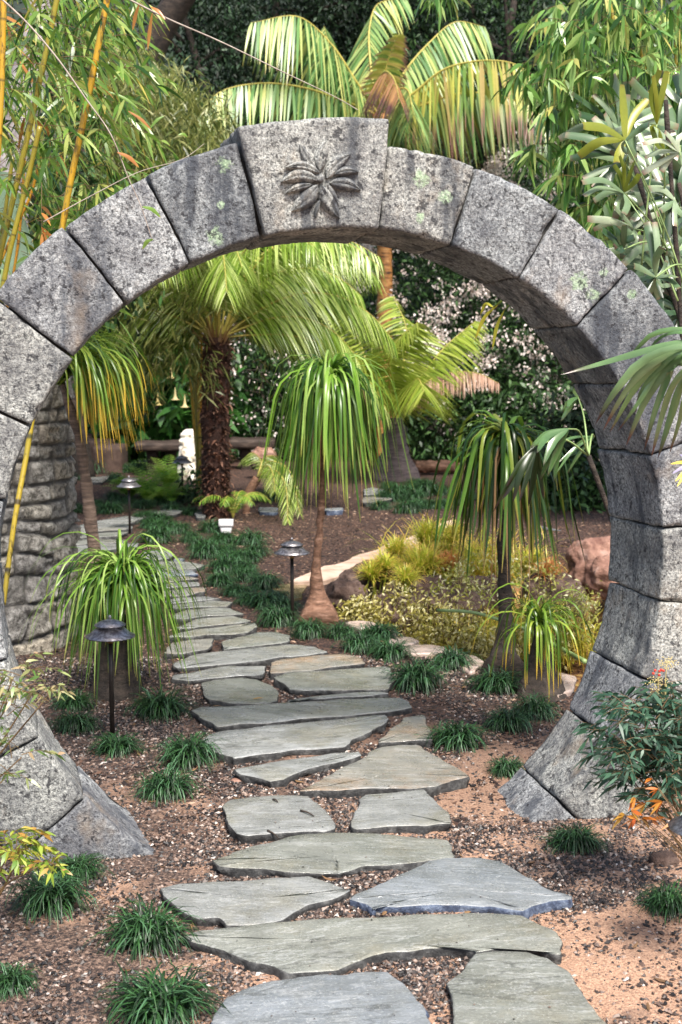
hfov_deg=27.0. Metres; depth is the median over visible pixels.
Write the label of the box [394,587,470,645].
variegated shrub
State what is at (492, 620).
sedge
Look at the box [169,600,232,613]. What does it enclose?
flagstone
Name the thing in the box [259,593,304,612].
grass clump
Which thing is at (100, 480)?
flagstone
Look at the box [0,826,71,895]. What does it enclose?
heavenly bamboo
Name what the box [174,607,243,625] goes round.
flagstone
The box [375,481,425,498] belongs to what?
grass clump
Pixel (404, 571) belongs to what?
papyrus
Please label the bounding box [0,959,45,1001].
grass clump
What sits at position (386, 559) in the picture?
papyrus
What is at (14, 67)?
grey tree
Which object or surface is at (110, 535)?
flagstone
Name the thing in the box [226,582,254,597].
grass clump
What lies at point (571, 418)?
shrub
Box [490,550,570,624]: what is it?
variegated shrub
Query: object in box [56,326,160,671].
ponytail palm
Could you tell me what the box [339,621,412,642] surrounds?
grass clump
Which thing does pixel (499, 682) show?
grass clump
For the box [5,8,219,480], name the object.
dark tree
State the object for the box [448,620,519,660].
variegated shrub
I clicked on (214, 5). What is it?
dark tree
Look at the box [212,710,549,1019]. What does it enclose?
grit
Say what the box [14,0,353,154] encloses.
dark tree
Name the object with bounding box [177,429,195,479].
statue
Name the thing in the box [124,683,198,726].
grass clump
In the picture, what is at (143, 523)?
grass clump
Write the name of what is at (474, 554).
variegated shrub
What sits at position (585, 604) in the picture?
variegated shrub
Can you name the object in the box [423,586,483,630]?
boulder
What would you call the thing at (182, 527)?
grass clump
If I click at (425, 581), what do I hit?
boulder
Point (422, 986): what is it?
gravel
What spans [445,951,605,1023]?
flagstone
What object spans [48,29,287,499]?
bamboo
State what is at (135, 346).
dark tree
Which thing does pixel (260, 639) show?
flagstone
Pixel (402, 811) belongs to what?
flagstone
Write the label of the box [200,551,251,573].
grass clump
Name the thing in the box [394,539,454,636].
shrub
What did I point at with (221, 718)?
flagstone
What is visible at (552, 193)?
dark tree
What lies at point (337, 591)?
boulder
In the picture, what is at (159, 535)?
grass clump
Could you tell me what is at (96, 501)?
grass clump
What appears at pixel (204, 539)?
grass clump
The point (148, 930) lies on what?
grass clump
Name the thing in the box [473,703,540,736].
grass clump
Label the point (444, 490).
grass clump
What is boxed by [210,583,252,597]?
grass clump
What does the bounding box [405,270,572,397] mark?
flowering shrub
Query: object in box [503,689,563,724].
grass clump
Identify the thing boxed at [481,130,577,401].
flowering shrub
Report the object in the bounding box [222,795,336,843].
flagstone
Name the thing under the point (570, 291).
moon gate
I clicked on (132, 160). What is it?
bamboo tendril
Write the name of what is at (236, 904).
flagstone
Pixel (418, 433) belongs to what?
shrub
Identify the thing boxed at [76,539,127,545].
flagstone
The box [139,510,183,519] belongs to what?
flagstone
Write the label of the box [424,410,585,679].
ponytail palm
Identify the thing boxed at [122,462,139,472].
grass clump
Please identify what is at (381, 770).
flagstone
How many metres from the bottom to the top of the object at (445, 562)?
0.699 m
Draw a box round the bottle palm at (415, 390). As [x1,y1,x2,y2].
[312,293,500,481]
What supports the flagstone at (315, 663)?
on the ground
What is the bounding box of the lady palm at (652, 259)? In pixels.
[558,65,681,339]
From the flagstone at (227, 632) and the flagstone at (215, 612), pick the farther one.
the flagstone at (215, 612)
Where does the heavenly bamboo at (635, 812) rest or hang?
on the ground
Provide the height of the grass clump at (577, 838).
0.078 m
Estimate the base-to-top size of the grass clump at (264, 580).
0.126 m
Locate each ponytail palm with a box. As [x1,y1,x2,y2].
[16,529,208,706]
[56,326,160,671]
[254,350,412,625]
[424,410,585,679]
[470,583,594,701]
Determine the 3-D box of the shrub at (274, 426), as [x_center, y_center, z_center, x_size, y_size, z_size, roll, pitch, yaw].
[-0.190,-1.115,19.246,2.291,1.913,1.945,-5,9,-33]
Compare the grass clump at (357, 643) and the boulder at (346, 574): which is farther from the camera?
the boulder at (346, 574)
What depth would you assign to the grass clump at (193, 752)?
5.74 m
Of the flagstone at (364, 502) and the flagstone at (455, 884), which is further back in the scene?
the flagstone at (364, 502)
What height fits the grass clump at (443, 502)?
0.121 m
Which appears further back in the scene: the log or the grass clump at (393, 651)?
the log
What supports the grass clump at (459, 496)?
on the ground
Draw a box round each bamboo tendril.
[2,0,160,248]
[43,91,203,221]
[129,0,357,109]
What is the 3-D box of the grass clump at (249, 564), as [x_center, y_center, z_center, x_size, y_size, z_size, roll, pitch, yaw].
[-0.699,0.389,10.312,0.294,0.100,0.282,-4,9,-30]
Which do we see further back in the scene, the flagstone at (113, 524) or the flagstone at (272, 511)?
the flagstone at (272, 511)
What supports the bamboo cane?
on the ground
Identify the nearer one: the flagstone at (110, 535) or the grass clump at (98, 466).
the flagstone at (110, 535)
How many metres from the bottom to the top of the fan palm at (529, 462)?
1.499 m
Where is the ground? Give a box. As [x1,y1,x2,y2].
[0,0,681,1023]
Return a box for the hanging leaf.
[475,300,508,348]
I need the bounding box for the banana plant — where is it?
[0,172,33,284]
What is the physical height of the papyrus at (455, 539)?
0.806 m
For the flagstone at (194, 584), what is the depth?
9.58 m
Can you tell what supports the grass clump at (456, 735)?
on the ground
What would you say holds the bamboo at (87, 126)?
on the ground
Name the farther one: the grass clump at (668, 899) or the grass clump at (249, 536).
the grass clump at (249, 536)
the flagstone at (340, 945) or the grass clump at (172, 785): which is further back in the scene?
the grass clump at (172, 785)
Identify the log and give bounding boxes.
[415,460,465,473]
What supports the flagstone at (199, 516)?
on the ground
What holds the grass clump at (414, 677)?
on the ground
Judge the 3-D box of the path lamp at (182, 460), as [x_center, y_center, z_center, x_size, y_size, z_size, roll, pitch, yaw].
[-1.641,-0.347,14.705,0.214,0.513,0.214,0,7,0]
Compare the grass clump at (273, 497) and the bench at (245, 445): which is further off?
the bench at (245, 445)
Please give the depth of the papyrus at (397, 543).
9.79 m
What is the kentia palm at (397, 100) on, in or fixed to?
on the ground
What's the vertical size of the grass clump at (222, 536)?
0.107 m
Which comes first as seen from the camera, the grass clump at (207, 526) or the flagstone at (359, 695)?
the flagstone at (359, 695)
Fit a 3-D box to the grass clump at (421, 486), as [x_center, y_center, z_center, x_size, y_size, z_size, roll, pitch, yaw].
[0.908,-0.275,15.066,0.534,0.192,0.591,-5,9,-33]
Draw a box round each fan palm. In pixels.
[493,388,610,522]
[561,327,681,456]
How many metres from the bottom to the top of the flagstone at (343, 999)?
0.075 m
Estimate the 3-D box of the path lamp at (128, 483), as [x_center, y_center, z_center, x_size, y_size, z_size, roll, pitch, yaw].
[-1.811,-0.037,12.175,0.214,0.553,0.214,0,7,0]
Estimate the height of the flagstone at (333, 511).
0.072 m
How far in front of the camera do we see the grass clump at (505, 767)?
5.67 m
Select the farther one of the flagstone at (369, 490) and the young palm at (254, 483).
the flagstone at (369, 490)
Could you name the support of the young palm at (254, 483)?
on the ground
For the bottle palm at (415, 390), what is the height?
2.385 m
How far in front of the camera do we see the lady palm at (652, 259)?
6.33 m
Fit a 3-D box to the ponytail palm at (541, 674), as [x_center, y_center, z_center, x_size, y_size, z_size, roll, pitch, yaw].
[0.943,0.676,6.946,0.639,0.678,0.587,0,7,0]
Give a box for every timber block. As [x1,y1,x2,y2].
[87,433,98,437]
[88,438,115,459]
[93,443,127,473]
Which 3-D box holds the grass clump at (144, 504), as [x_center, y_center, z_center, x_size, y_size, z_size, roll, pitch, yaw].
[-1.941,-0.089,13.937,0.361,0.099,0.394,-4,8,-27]
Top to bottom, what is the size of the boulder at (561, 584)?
0.336 m
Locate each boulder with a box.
[252,446,276,461]
[272,584,306,600]
[326,579,368,612]
[336,560,394,601]
[366,592,420,635]
[377,572,445,624]
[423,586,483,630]
[446,575,514,628]
[520,572,584,616]
[565,536,610,596]
[583,555,616,600]
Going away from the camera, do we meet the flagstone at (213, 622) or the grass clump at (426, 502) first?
the flagstone at (213, 622)
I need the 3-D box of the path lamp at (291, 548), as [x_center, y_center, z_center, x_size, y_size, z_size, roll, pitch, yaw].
[-0.290,0.439,8.423,0.214,0.583,0.214,0,7,0]
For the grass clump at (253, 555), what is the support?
on the ground
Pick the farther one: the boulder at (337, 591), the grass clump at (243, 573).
the grass clump at (243, 573)
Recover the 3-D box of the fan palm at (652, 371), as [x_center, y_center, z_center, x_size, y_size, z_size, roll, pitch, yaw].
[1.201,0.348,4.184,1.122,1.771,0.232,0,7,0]
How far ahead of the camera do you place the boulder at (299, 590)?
9.57 m
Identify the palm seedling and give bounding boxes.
[193,491,271,517]
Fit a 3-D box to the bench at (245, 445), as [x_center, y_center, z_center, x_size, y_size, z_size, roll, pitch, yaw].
[-1.117,-0.704,17.764,0.606,0.448,0.453,0,7,0]
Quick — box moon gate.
[0,117,681,862]
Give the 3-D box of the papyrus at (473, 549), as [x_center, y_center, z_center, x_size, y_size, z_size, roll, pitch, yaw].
[0.896,0.539,10.003,0.318,0.723,0.469,0,7,0]
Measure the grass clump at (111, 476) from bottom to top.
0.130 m
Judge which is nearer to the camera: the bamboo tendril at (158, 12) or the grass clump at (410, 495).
the bamboo tendril at (158, 12)
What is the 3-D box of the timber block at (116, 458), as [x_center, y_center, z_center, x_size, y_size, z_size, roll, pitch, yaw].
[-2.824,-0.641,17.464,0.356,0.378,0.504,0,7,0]
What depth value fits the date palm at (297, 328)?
13.01 m
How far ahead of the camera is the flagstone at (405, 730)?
6.08 m
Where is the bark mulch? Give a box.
[18,488,681,860]
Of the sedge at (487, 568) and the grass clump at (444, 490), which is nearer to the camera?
the sedge at (487, 568)
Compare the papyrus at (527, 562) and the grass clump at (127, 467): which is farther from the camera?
the grass clump at (127, 467)
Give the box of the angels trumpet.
[87,334,257,464]
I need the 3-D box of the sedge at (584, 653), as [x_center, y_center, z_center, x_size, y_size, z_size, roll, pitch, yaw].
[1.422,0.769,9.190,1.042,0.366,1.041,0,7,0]
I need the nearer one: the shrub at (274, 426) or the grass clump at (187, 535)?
the grass clump at (187, 535)
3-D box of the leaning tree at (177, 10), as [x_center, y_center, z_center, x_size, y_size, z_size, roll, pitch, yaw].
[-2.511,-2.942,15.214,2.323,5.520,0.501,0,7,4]
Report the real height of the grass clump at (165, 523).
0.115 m
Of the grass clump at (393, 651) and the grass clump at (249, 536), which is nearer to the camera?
the grass clump at (393, 651)
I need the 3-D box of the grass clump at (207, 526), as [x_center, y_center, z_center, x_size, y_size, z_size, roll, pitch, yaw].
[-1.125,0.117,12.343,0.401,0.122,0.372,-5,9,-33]
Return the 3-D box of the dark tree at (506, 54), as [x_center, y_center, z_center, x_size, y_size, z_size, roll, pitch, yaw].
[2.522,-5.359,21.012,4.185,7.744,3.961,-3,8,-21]
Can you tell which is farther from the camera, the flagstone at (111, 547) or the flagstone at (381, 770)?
the flagstone at (111, 547)
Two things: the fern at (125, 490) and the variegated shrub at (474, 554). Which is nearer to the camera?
the variegated shrub at (474, 554)
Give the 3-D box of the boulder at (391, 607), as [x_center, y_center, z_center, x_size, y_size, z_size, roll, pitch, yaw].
[0.337,0.652,9.060,0.375,0.280,0.325,0,7,0]
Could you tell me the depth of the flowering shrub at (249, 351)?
18.67 m
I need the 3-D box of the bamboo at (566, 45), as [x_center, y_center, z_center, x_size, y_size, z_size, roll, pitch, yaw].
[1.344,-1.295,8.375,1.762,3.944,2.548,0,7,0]
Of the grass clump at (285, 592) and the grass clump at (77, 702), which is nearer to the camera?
the grass clump at (77, 702)
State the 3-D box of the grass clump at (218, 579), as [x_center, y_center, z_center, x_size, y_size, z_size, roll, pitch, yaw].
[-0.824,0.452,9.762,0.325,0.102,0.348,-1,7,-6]
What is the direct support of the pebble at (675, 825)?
on the ground
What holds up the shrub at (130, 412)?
on the ground
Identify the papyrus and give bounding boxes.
[350,555,394,594]
[362,547,405,592]
[375,530,415,570]
[384,561,427,593]
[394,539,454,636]
[401,512,461,574]
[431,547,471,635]
[438,518,468,581]
[454,538,488,575]
[511,545,560,581]
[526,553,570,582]
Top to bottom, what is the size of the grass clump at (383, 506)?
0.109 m
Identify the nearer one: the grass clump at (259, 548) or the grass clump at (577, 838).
the grass clump at (577, 838)
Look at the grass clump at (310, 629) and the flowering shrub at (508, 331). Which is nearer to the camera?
the grass clump at (310, 629)
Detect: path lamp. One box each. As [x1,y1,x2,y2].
[85,615,134,737]
[116,476,140,533]
[172,454,191,492]
[274,538,309,625]
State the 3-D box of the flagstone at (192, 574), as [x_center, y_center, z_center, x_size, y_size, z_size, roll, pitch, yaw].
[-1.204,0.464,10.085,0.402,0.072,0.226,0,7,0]
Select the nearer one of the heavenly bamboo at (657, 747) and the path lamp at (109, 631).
the heavenly bamboo at (657, 747)
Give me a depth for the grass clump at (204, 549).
10.98 m
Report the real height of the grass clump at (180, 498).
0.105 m
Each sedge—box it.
[350,508,522,579]
[408,606,553,655]
[413,522,570,590]
[472,591,597,650]
[512,601,603,666]
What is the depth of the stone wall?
7.75 m
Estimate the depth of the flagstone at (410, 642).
7.98 m
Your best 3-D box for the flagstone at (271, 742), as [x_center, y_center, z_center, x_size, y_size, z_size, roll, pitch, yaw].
[-0.152,0.987,6.074,0.888,0.072,0.424,-3,8,-20]
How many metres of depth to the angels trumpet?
18.27 m
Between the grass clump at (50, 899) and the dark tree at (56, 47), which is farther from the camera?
the dark tree at (56, 47)
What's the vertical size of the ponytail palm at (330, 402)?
1.739 m
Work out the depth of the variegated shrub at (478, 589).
9.30 m
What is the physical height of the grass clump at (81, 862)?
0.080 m
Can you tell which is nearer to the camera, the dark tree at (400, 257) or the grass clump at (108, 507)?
the grass clump at (108, 507)
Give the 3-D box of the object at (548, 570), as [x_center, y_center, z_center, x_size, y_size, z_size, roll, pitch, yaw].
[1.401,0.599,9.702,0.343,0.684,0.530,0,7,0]
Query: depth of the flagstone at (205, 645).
7.71 m
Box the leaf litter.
[8,518,672,1023]
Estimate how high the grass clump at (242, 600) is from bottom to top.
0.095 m
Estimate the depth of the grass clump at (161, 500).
14.16 m
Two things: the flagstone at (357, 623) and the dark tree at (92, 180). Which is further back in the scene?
the dark tree at (92, 180)
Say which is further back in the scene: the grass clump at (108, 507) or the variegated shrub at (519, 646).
the grass clump at (108, 507)
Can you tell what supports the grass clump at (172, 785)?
on the ground
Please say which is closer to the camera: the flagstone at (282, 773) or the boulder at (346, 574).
the flagstone at (282, 773)
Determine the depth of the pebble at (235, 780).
5.55 m
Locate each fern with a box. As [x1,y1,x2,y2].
[101,477,166,497]
[104,465,183,501]
[131,454,189,484]
[134,479,193,500]
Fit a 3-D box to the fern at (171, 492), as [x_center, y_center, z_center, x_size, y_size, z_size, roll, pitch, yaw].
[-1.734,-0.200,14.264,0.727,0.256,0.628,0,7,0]
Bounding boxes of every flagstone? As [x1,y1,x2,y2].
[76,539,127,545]
[77,543,138,557]
[78,532,127,540]
[79,516,142,535]
[91,476,107,484]
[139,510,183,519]
[141,550,174,560]
[149,561,204,572]
[152,570,198,577]
[153,576,197,586]
[159,876,349,927]
[163,638,213,658]
[164,582,199,590]
[164,587,206,600]
[165,596,220,607]
[166,623,256,642]
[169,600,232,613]
[171,666,265,684]
[172,644,327,672]
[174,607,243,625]
[177,616,250,632]
[183,913,562,979]
[190,698,411,731]
[194,508,205,520]
[201,678,278,706]
[202,715,388,765]
[211,972,430,1023]
[212,833,454,878]
[221,632,290,650]
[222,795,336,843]
[232,751,361,787]
[258,507,277,515]
[269,654,364,680]
[273,666,394,695]
[287,692,388,701]
[300,745,469,798]
[325,508,343,514]
[346,621,378,629]
[349,789,451,834]
[350,857,572,918]
[362,497,391,506]
[363,488,381,496]
[378,715,432,748]
[389,636,418,645]
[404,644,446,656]
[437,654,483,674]
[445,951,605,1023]
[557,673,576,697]
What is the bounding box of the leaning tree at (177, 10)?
[63,0,195,195]
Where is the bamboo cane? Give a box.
[437,609,586,663]
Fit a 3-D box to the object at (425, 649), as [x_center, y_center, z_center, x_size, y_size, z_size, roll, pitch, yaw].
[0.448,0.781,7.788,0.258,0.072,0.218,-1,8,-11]
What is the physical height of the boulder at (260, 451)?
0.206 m
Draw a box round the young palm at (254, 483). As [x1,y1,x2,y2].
[239,452,303,524]
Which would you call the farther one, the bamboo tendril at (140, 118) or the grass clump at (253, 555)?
the grass clump at (253, 555)
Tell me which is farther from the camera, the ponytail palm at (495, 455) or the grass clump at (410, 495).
the grass clump at (410, 495)
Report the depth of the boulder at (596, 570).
9.64 m
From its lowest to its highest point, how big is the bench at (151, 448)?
0.463 m
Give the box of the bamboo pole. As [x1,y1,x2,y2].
[3,419,34,604]
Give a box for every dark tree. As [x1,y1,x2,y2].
[5,0,176,177]
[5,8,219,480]
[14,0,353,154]
[28,108,164,390]
[88,264,236,428]
[133,149,375,406]
[150,0,417,252]
[166,0,430,259]
[204,0,499,307]
[237,241,522,423]
[326,0,583,327]
[368,0,657,327]
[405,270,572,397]
[475,0,680,204]
[514,0,673,233]
[516,188,643,385]
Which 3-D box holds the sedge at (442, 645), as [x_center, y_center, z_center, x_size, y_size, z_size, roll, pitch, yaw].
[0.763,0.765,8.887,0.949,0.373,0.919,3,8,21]
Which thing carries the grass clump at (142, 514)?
on the ground
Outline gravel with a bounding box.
[0,654,681,1023]
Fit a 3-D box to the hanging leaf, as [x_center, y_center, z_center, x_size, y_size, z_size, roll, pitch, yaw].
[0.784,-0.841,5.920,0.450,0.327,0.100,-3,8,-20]
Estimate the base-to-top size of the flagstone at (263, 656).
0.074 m
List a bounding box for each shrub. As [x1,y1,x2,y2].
[78,379,158,454]
[154,337,302,461]
[180,312,303,459]
[236,364,375,459]
[328,242,568,428]
[333,593,392,625]
[350,573,433,636]
[375,336,538,461]
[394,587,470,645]
[408,280,599,460]
[419,594,495,655]
[421,562,497,610]
[441,362,598,463]
[446,544,519,632]
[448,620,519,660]
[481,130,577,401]
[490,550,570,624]
[493,597,585,669]
[499,433,607,514]
[511,390,605,488]
[535,573,604,672]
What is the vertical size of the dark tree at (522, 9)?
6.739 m
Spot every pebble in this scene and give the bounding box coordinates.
[231,778,240,783]
[648,850,678,866]
[668,815,681,835]
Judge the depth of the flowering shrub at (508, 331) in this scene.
18.16 m
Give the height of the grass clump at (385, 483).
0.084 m
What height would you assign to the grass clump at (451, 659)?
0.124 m
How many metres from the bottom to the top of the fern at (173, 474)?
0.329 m
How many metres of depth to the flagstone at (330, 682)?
6.98 m
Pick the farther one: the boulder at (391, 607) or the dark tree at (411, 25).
the dark tree at (411, 25)
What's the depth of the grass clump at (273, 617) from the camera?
8.45 m
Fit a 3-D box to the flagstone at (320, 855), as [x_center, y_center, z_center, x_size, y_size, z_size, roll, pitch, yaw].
[-0.021,1.162,4.732,0.804,0.072,0.382,0,7,0]
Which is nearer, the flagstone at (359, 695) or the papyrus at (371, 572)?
the flagstone at (359, 695)
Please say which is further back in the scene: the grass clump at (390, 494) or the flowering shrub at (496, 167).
the flowering shrub at (496, 167)
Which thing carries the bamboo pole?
attached to the bamboo at (87, 126)
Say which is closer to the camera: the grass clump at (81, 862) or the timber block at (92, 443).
the grass clump at (81, 862)
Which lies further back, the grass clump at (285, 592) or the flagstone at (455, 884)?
the grass clump at (285, 592)
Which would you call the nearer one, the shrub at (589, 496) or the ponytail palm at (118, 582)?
the ponytail palm at (118, 582)
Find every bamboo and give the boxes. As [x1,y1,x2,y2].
[0,0,185,344]
[0,652,75,789]
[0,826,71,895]
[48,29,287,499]
[413,0,681,260]
[571,657,681,850]
[612,778,681,859]
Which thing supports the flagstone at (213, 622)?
on the ground
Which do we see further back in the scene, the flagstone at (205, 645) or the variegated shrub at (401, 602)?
the variegated shrub at (401, 602)
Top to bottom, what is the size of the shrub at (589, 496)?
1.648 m
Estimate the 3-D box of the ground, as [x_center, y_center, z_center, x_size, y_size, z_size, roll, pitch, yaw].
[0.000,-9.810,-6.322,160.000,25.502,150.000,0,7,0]
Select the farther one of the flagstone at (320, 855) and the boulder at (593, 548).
the boulder at (593, 548)
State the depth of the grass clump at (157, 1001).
3.64 m
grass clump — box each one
[0,866,102,925]
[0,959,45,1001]
[37,852,120,885]
[45,686,103,714]
[45,708,103,736]
[73,501,82,512]
[80,892,205,966]
[87,726,151,760]
[88,951,232,1023]
[92,458,112,474]
[94,498,105,504]
[95,500,127,514]
[103,491,122,501]
[105,472,124,482]
[113,494,135,503]
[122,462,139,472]
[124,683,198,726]
[125,497,157,508]
[125,763,213,806]
[128,458,147,471]
[130,523,183,544]
[132,508,158,519]
[134,518,158,528]
[144,517,183,531]
[146,510,174,521]
[146,731,236,772]
[151,491,180,504]
[155,501,183,510]
[166,521,194,534]
[172,491,194,500]
[177,528,205,543]
[179,504,201,515]
[180,537,235,560]
[181,535,216,549]
[194,517,220,533]
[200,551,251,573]
[200,569,243,588]
[204,530,238,543]
[207,547,258,563]
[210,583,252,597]
[222,543,238,551]
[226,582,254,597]
[228,526,273,545]
[228,590,262,606]
[230,567,262,582]
[233,548,265,562]
[234,560,263,571]
[241,540,275,558]
[243,585,286,609]
[244,569,288,590]
[250,599,301,631]
[255,488,284,501]
[258,589,295,599]
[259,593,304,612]
[280,616,330,640]
[321,620,357,640]
[330,627,391,655]
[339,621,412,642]
[364,633,420,663]
[368,498,394,510]
[372,488,404,502]
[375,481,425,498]
[376,656,461,696]
[377,480,397,487]
[388,497,426,514]
[398,488,431,501]
[402,477,429,485]
[405,477,446,496]
[413,642,482,672]
[415,499,437,509]
[415,719,498,756]
[426,496,454,508]
[434,485,452,494]
[445,491,469,505]
[460,662,524,695]
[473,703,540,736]
[482,751,524,778]
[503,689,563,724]
[535,821,614,858]
[630,878,681,924]
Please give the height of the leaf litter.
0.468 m
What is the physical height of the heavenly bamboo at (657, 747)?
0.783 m
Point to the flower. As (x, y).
(678, 469)
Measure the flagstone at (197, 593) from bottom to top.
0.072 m
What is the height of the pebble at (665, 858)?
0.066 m
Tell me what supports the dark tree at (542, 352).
on the ground
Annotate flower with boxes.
[671,455,681,485]
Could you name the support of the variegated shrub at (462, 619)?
on the ground
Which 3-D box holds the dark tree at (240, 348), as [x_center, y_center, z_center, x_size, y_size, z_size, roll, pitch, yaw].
[-1.394,-3.259,21.744,5.001,4.398,4.009,0,7,0]
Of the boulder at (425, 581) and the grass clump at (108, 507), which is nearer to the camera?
the boulder at (425, 581)
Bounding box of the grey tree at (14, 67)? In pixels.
[0,0,62,304]
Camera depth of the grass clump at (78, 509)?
13.56 m
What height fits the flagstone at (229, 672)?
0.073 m
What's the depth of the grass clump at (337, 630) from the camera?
8.10 m
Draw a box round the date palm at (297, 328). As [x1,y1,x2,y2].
[89,242,397,518]
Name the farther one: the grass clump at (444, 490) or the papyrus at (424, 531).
the grass clump at (444, 490)
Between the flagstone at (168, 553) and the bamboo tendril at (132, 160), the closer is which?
the bamboo tendril at (132, 160)
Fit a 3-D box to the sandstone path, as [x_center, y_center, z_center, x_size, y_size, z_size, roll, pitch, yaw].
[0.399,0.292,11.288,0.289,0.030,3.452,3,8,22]
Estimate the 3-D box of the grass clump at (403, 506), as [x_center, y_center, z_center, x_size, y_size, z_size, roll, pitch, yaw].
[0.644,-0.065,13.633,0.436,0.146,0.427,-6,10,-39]
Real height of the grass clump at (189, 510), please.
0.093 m
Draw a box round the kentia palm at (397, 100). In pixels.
[194,0,556,458]
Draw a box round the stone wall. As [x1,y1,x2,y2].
[0,376,80,655]
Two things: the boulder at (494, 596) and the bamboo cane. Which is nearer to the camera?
the bamboo cane
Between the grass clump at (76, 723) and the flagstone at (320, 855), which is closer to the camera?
the flagstone at (320, 855)
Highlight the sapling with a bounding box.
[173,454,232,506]
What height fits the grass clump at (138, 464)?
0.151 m
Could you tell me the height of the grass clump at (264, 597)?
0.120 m
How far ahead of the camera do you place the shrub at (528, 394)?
17.93 m
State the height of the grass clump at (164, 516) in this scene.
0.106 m
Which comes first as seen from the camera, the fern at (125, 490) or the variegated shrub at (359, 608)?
the variegated shrub at (359, 608)
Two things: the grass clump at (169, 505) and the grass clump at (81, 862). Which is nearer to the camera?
the grass clump at (81, 862)
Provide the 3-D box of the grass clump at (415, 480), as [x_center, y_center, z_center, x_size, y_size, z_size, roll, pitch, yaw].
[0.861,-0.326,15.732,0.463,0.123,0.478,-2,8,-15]
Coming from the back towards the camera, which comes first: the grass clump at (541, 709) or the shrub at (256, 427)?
the shrub at (256, 427)
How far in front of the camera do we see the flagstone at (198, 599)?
9.09 m
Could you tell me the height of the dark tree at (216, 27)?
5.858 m
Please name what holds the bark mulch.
on the ground
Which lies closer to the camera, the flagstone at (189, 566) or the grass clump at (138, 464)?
the flagstone at (189, 566)
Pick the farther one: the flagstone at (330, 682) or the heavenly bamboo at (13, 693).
the flagstone at (330, 682)
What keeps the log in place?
on the ground
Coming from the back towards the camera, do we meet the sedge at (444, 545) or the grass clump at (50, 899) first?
the sedge at (444, 545)
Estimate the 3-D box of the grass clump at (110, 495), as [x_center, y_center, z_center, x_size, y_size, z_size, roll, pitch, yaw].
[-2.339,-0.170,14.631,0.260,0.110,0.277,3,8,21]
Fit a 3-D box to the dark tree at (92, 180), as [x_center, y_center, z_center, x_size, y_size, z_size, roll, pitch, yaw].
[-2.732,-1.621,11.870,2.824,3.900,2.336,-3,8,-22]
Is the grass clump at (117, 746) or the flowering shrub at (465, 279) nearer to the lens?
the grass clump at (117, 746)
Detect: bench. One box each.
[134,440,179,475]
[229,437,275,469]
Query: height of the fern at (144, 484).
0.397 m
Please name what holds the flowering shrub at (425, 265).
on the ground
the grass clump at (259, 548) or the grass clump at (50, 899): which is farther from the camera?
the grass clump at (259, 548)
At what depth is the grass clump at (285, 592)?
9.22 m
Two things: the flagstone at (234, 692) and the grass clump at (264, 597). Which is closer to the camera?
the flagstone at (234, 692)
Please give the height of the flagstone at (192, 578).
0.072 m
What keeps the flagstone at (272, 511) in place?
on the ground
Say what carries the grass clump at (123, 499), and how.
on the ground
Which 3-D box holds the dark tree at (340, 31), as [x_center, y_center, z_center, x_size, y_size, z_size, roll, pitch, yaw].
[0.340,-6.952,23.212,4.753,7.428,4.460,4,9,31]
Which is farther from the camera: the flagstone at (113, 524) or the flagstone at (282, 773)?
the flagstone at (113, 524)
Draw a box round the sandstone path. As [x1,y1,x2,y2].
[294,521,452,585]

